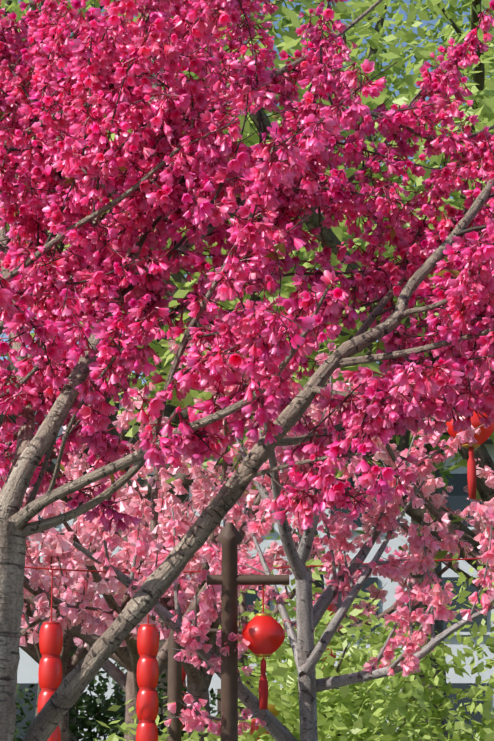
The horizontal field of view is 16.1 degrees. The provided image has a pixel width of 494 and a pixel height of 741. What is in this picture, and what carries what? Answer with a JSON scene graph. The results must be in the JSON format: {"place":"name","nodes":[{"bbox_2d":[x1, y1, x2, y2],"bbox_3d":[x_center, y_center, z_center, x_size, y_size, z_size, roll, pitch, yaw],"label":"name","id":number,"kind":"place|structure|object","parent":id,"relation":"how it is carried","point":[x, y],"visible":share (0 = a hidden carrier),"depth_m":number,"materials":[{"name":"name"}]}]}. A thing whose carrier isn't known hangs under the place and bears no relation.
{"place":"outdoors","nodes":[
{"label":"outdoors","id":0,"kind":"place"},
{"bbox_2d":[0,394,324,740],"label":"cherry tree","id":1,"kind":"object","parent":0,"point":[62,546],"depth_m":10.86,"materials":[{"name":"pink plant"}]},
{"bbox_2d":[53,340,290,740],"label":"cherry tree","id":2,"kind":"object","parent":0,"point":[205,483],"depth_m":12.44,"materials":[{"name":"pink plant"}]},
{"bbox_2d":[0,0,462,483],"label":"cherry tree leaves","id":3,"kind":"object","parent":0,"point":[281,248],"visible":0.23,"depth_m":4.38,"materials":[{"name":"pink plant"}]},
{"bbox_2d":[0,0,493,740],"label":"cherry tree","id":4,"kind":"object","parent":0,"point":[250,334],"depth_m":4.19,"materials":[{"name":"pink plant"}]},
{"bbox_2d":[0,0,493,474],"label":"green tree","id":5,"kind":"object","parent":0,"point":[402,92],"depth_m":17.53,"materials":[{"name":"plant"}]},
{"bbox_2d":[0,0,493,383],"label":"sky","id":6,"kind":"structure","parent":0,"point":[424,22],"materials":[{"name":"blue"}]},
{"bbox_2d":[11,0,493,740],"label":"green tree","id":7,"kind":"object","parent":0,"point":[408,36],"depth_m":17.60,"materials":[{"name":"plant"}]},
{"bbox_2d":[12,0,492,732],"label":"green tree","id":8,"kind":"object","parent":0,"point":[378,68],"depth_m":22.87,"materials":[{"name":"plant"}]},
{"bbox_2d":[25,558,480,573],"bbox_3d":[-0.202,0.841,8.548,9.673,0.317,0.294,3,-11,-13],"label":"lantern cable","id":9,"kind":"object","parent":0,"point":[221,570],"visible":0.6,"depth_m":8.64,"materials":[{"name":"red plastic"}]},
{"bbox_2d":[38,569,62,740],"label":"lantern string","id":10,"kind":"object","parent":9,"relation":"hanging from","point":[50,663],"visible":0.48,"depth_m":8.09,"materials":[{"name":"red"}]},
{"bbox_2d":[136,614,158,740],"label":"lantern string","id":11,"kind":"object","parent":9,"relation":"hanging from","point":[147,675],"visible":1,"depth_m":8.46,"materials":[{"name":"red"}]},
{"bbox_2d":[182,665,185,727],"bbox_3d":[-0.617,2.752,15.844,0.137,1.700,0.137,0,-11,1],"label":"lantern string","id":12,"kind":"object","parent":9,"relation":"hanging from","point":[183,675],"visible":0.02,"depth_m":15.79,"materials":[{"name":"red"}]},
{"bbox_2d":[322,602,335,689],"bbox_3d":[0.878,3.099,18.800,0.157,1.800,0.157,0,-11,1],"label":"lantern string","id":13,"kind":"object","parent":9,"relation":"hanging from","point":[332,606],"visible":0.1,"depth_m":18.82,"materials":[{"name":"red"}]},
{"bbox_2d":[250,657,279,740],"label":"tree","id":14,"kind":"object","parent":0,"point":[271,708],"visible":0.19,"depth_m":8.76,"materials":[{"name":"plant"}]},
{"bbox_2d":[52,464,488,729],"bbox_3d":[0.194,2.609,14.604,3.601,3.874,3.718,0,-11,1],"label":"cherry tree","id":15,"kind":"object","parent":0,"point":[373,590],"depth_m":13.89,"materials":[{"name":"pink plant"}]},
{"bbox_2d":[72,298,493,740],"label":"cherry tree","id":16,"kind":"object","parent":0,"point":[191,719],"depth_m":7.20,"materials":[{"name":"pink plant"}]},
{"bbox_2d":[298,0,492,460],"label":"green tree","id":17,"kind":"object","parent":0,"point":[443,20],"depth_m":24.48,"materials":[{"name":"green plant"}]},
{"bbox_2d":[369,486,493,623],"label":"cherry tree","id":18,"kind":"object","parent":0,"point":[403,531],"depth_m":14.74,"materials":[{"name":"pink plant"}]},
{"bbox_2d":[446,407,493,498],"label":"round lantern","id":19,"kind":"object","parent":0,"point":[484,435],"visible":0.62,"depth_m":9.88,"materials":[{"name":"red fabric"}]},
{"label":"ground","id":20,"kind":"structure","parent":0,"visible":0},
{"bbox_2d":[20,411,167,638],"bbox_3d":[-2.301,2.327,15.008,2.687,4.586,2.690,-8,-14,37],"label":"cherry tree","id":21,"kind":"object","parent":20,"relation":"on","point":[24,630],"depth_m":15.29,"materials":[{"name":"pink plant"}]},
{"bbox_2d":[13,645,220,740],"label":"shrub","id":22,"kind":"object","parent":20,"relation":"on","point":[91,709],"depth_m":14.73,"materials":[{"name":"green plant"}]},
{"bbox_2d":[2,373,243,740],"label":"cherry tree","id":23,"kind":"object","parent":20,"relation":"on","point":[124,418],"depth_m":12.45,"materials":[{"name":"pink plant"}]},
{"bbox_2d":[0,0,493,590],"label":"green tree","id":24,"kind":"object","parent":20,"relation":"on","point":[484,106],"depth_m":12.36,"materials":[{"name":"green plant"}]},
{"bbox_2d":[0,0,493,740],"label":"green tree","id":25,"kind":"object","parent":20,"relation":"on","point":[134,429],"depth_m":16.44,"materials":[{"name":"plant"}]},
{"bbox_2d":[1,384,493,740],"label":"building","id":26,"kind":"structure","parent":20,"relation":"on","point":[28,665],"depth_m":48.59,"materials":[{"name":"grey"}]},
{"bbox_2d":[24,9,480,660],"bbox_3d":[1.706,-0.113,30.448,12.927,15.574,12.555,0,-11,1],"label":"green tree","id":27,"kind":"object","parent":20,"relation":"on","point":[319,585],"depth_m":29.90,"materials":[{"name":"green plant"}]},
{"bbox_2d":[95,546,493,740],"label":"shrub","id":28,"kind":"object","parent":20,"relation":"on","point":[484,708],"depth_m":10.18,"materials":[{"name":"green plant"}]},
{"bbox_2d":[308,389,493,600],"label":"cherry tree","id":29,"kind":"object","parent":20,"relation":"on","point":[427,489],"depth_m":11.13,"materials":[{"name":"pink plant"}]},
{"bbox_2d":[481,708,493,730],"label":"shrub","id":30,"kind":"object","parent":20,"relation":"on","point":[483,721],"visible":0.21,"depth_m":10.21,"materials":[{"name":"green plant"}]},
{"label":"path paving","id":31,"kind":"structure","parent":0,"visible":0},
{"bbox_2d":[167,611,241,740],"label":"wooden post","id":32,"kind":"object","parent":31,"relation":"on","point":[174,727],"visible":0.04,"depth_m":8.82,"materials":[{"name":"brown wood"}]},
{"bbox_2d":[207,522,288,740],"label":"lantern post","id":33,"kind":"object","parent":31,"relation":"on","point":[229,580],"visible":1,"depth_m":6.97,"materials":[{"name":"brown wood"}]},
{"bbox_2d":[242,584,284,708],"bbox_3d":[0.065,1.089,6.962,0.173,0.510,0.176,0,-11,1],"label":"round lantern","id":34,"kind":"object","parent":33,"relation":"attached to","point":[263,633],"visible":1,"depth_m":6.91,"materials":[{"name":"red fabric"}]},
{"bbox_2d":[96,555,486,740],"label":"shrub","id":35,"kind":"object","parent":31,"relation":"on","point":[336,707],"depth_m":8.98,"materials":[{"name":"green plant"}]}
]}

